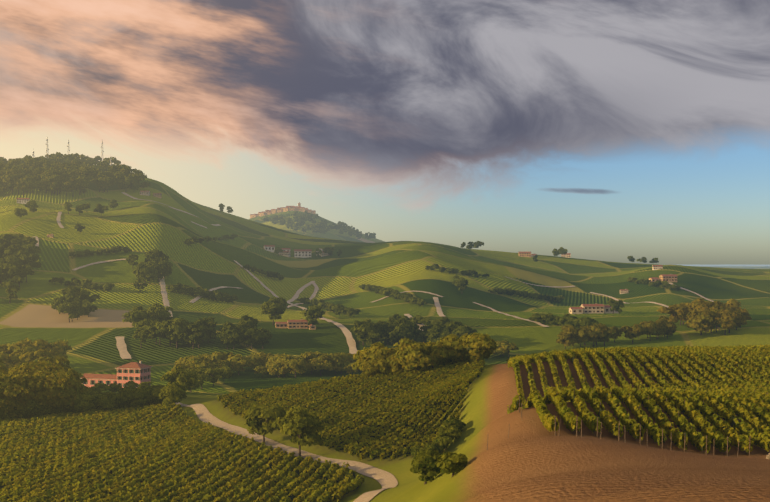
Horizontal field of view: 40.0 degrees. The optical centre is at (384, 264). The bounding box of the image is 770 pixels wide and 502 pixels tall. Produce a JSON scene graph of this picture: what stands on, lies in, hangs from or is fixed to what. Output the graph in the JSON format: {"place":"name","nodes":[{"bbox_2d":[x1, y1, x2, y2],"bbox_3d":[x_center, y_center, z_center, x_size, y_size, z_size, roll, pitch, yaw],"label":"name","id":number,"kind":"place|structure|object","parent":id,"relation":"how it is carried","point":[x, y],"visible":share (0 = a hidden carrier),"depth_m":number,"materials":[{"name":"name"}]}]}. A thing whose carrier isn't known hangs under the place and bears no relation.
{"place":"outdoors","nodes":[
{"label":"outdoors","id":0,"kind":"place"},
{"bbox_2d":[82,367,150,387],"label":"farmhouse walls","id":1,"kind":"structure","parent":0,"point":[128,375],"depth_m":404.98,"materials":[{"name":"paint"}]},
{"bbox_2d":[83,369,146,386],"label":"pink villa shutters","id":2,"kind":"object","parent":1,"relation":"attached to","point":[121,377],"visible":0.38,"depth_m":405.31,"materials":[{"name":"wood"}]},
{"bbox_2d":[84,368,148,386],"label":"pink villa glass","id":3,"kind":"object","parent":1,"relation":"in","point":[131,371],"visible":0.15,"depth_m":405.35,"materials":[{"name":"glass"}]},
{"bbox_2d":[82,362,151,379],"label":"roof","id":4,"kind":"structure","parent":1,"relation":"on","point":[134,365],"depth_m":409.41,"materials":[{"name":"orange tile"}]},
{"bbox_2d":[175,402,397,501],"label":"valley road","id":5,"kind":"structure","parent":0,"point":[385,479],"depth_m":217.24,"materials":[{"name":"beige gravel"}]},
{"bbox_2d":[0,178,769,501],"bbox_3d":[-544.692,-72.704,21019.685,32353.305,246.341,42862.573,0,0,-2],"label":"ground","id":6,"kind":"structure","parent":0,"point":[531,458],"depth_m":715.92,"materials":[{"name":"green plant"}]},
{"bbox_2d":[17,199,28,203],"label":"house walls","id":7,"kind":"structure","parent":6,"relation":"on","point":[21,202],"depth_m":1106.12,"materials":[{"name":"beige paint"}]},
{"bbox_2d":[56,212,63,227],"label":"track","id":8,"kind":"structure","parent":6,"relation":"on","point":[58,220],"depth_m":973.76,"materials":[{"name":"beige gravel"}]},
{"bbox_2d":[72,259,124,269],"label":"track","id":9,"kind":"structure","parent":6,"relation":"on","point":[77,268],"depth_m":835.31,"materials":[{"name":"beige gravel"}]},
{"bbox_2d":[80,361,149,387],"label":"roof trim","id":10,"kind":"structure","parent":6,"relation":"on","point":[140,362],"depth_m":407.83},
{"bbox_2d":[115,336,131,358],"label":"dirt road","id":11,"kind":"structure","parent":6,"relation":"on","point":[122,348],"depth_m":550.84,"materials":[{"name":"beige soil"}]},
{"bbox_2d":[159,277,172,316],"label":"dirt road","id":12,"kind":"structure","parent":6,"relation":"on","point":[164,292],"depth_m":752.93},
{"bbox_2d":[121,192,220,225],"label":"track","id":13,"kind":"structure","parent":6,"relation":"on","point":[124,193],"depth_m":1246.51,"materials":[{"name":"beige gravel"}]},
{"bbox_2d":[0,402,364,501],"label":"vineyard","id":14,"kind":"object","parent":6,"relation":"on","point":[102,450],"visible":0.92,"depth_m":211.51,"materials":[{"name":"green plant"}]},
{"bbox_2d":[190,286,242,302],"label":"track","id":15,"kind":"structure","parent":6,"relation":"on","point":[195,299],"depth_m":805.09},
{"bbox_2d":[234,260,278,297],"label":"dirt road","id":16,"kind":"structure","parent":6,"relation":"on","point":[263,285],"depth_m":930.23,"materials":[{"name":"beige soil"}]},
{"bbox_2d":[0,333,518,481],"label":"tree leaves","id":17,"kind":"object","parent":6,"relation":"on","point":[53,381],"visible":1,"depth_m":292.48,"materials":[{"name":"green plant"}]},
{"bbox_2d":[250,204,315,218],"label":"hilltop village","id":18,"kind":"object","parent":6,"relation":"on","point":[283,210],"depth_m":3167.26,"materials":[{"name":"beige stone"}]},
{"bbox_2d":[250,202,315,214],"bbox_3d":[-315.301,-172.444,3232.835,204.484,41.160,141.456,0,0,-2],"label":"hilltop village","id":19,"kind":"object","parent":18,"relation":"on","point":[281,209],"depth_m":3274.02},
{"bbox_2d":[253,204,312,217],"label":"buildings","id":20,"kind":"structure","parent":18,"relation":"in","point":[301,209],"depth_m":3167.41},
{"bbox_2d":[264,247,322,257],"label":"house walls","id":21,"kind":"structure","parent":6,"relation":"on","point":[302,255],"depth_m":1281.91,"materials":[{"name":"beige paint"}]},
{"bbox_2d":[263,245,320,250],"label":"roofs","id":22,"kind":"structure","parent":21,"relation":"on","point":[289,248],"depth_m":1284.30,"materials":[{"name":"brown tile"}]},
{"bbox_2d":[275,321,315,329],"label":"farmhouse walls","id":23,"kind":"structure","parent":6,"relation":"on","point":[296,325],"depth_m":619.66,"materials":[{"name":"beige paint"}]},
{"bbox_2d":[275,318,312,325],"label":"roof","id":24,"kind":"structure","parent":23,"relation":"on","point":[292,321],"depth_m":621.25,"materials":[{"name":"brown tile"}]},
{"bbox_2d":[275,322,314,327],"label":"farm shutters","id":25,"kind":"object","parent":23,"relation":"attached to","point":[291,326],"visible":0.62,"depth_m":620.19,"materials":[{"name":"brown wood"}]},
{"bbox_2d":[277,323,313,327],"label":"windows","id":26,"kind":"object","parent":23,"relation":"in","point":[293,326],"visible":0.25,"depth_m":620.35,"materials":[{"name":"black glass"}]},
{"bbox_2d":[287,282,318,307],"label":"dirt road","id":27,"kind":"structure","parent":6,"relation":"on","point":[316,289],"depth_m":907.97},
{"bbox_2d":[287,281,356,353],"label":"road","id":28,"kind":"structure","parent":6,"relation":"on","point":[351,342],"depth_m":625.36,"materials":[{"name":"beige soil"}]},
{"bbox_2d":[217,359,484,460],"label":"vineyard","id":29,"kind":"object","parent":6,"relation":"on","point":[464,375],"visible":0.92,"depth_m":248.39,"materials":[{"name":"green plant"}]},
{"bbox_2d":[0,188,740,484],"bbox_3d":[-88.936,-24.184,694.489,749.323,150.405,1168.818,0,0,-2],"label":"tree trunks","id":30,"kind":"object","parent":6,"relation":"on","point":[717,326],"visible":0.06,"depth_m":571.93,"materials":[{"name":"brown plant"}]},
{"bbox_2d":[0,152,751,346],"bbox_3d":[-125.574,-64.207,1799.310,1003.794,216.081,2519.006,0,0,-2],"label":"tree leaves","id":31,"kind":"object","parent":6,"relation":"on","point":[64,173],"visible":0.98,"depth_m":743.40,"materials":[{"name":"green plant"}]},
{"bbox_2d":[0,349,769,501],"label":"grapevines","id":32,"kind":"object","parent":6,"relation":"on","point":[435,432],"visible":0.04,"depth_m":216.13,"materials":[{"name":"green plant"}]},
{"bbox_2d":[372,291,442,301],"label":"track","id":33,"kind":"structure","parent":6,"relation":"on","point":[410,291],"depth_m":837.92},
{"bbox_2d":[433,297,444,315],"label":"track","id":34,"kind":"structure","parent":6,"relation":"on","point":[438,307],"depth_m":780.16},
{"bbox_2d":[473,302,548,326],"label":"track","id":35,"kind":"structure","parent":6,"relation":"on","point":[538,323],"depth_m":717.10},
{"bbox_2d":[519,253,530,257],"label":"house ridge walls","id":36,"kind":"structure","parent":6,"relation":"on","point":[526,254],"depth_m":1439.08,"materials":[{"name":"beige paint"}]},
{"bbox_2d":[504,276,573,286],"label":"track","id":37,"kind":"structure","parent":6,"relation":"on","point":[546,286],"depth_m":1027.23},
{"bbox_2d":[569,305,618,313],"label":"farmhouse","id":38,"kind":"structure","parent":6,"relation":"on","point":[591,310],"depth_m":775.13,"materials":[{"name":"beige paint"}]},
{"bbox_2d":[570,304,611,308],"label":"roof","id":39,"kind":"structure","parent":38,"relation":"on","point":[594,305],"depth_m":776.89,"materials":[{"name":"tile"}]},
{"bbox_2d":[570,307,611,311],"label":"windows","id":40,"kind":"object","parent":38,"relation":"in","point":[593,308],"visible":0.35,"depth_m":775.60,"materials":[{"name":"black glass"}]},
{"bbox_2d":[487,374,762,456],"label":"vineyard posts","id":41,"kind":"object","parent":6,"relation":"on","point":[640,424],"visible":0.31,"depth_m":121.00,"materials":[{"name":"brown wood"}]},
{"bbox_2d":[590,292,668,306],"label":"track","id":42,"kind":"structure","parent":6,"relation":"on","point":[625,302],"depth_m":998.14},
{"bbox_2d":[507,344,769,452],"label":"vineyard","id":43,"kind":"object","parent":6,"relation":"on","point":[727,395],"visible":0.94,"depth_m":152.23,"materials":[{"name":"green plant"}]},
{"bbox_2d":[649,275,676,281],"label":"house walls","id":44,"kind":"structure","parent":6,"relation":"on","point":[669,279],"depth_m":1037.74,"materials":[{"name":"beige paint"}]},
{"bbox_2d":[650,274,676,278],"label":"house roof","id":45,"kind":"structure","parent":44,"relation":"on","point":[663,275],"depth_m":1039.63,"materials":[{"name":"red tile"}]},
{"bbox_2d":[669,283,713,301],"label":"track","id":46,"kind":"structure","parent":6,"relation":"on","point":[694,292],"depth_m":1005.49,"materials":[{"name":"beige soil"}]},
{"bbox_2d":[0,0,769,264],"label":"sky","id":47,"kind":"structure","parent":0,"point":[600,130],"materials":[{"name":"grey"}]}
]}

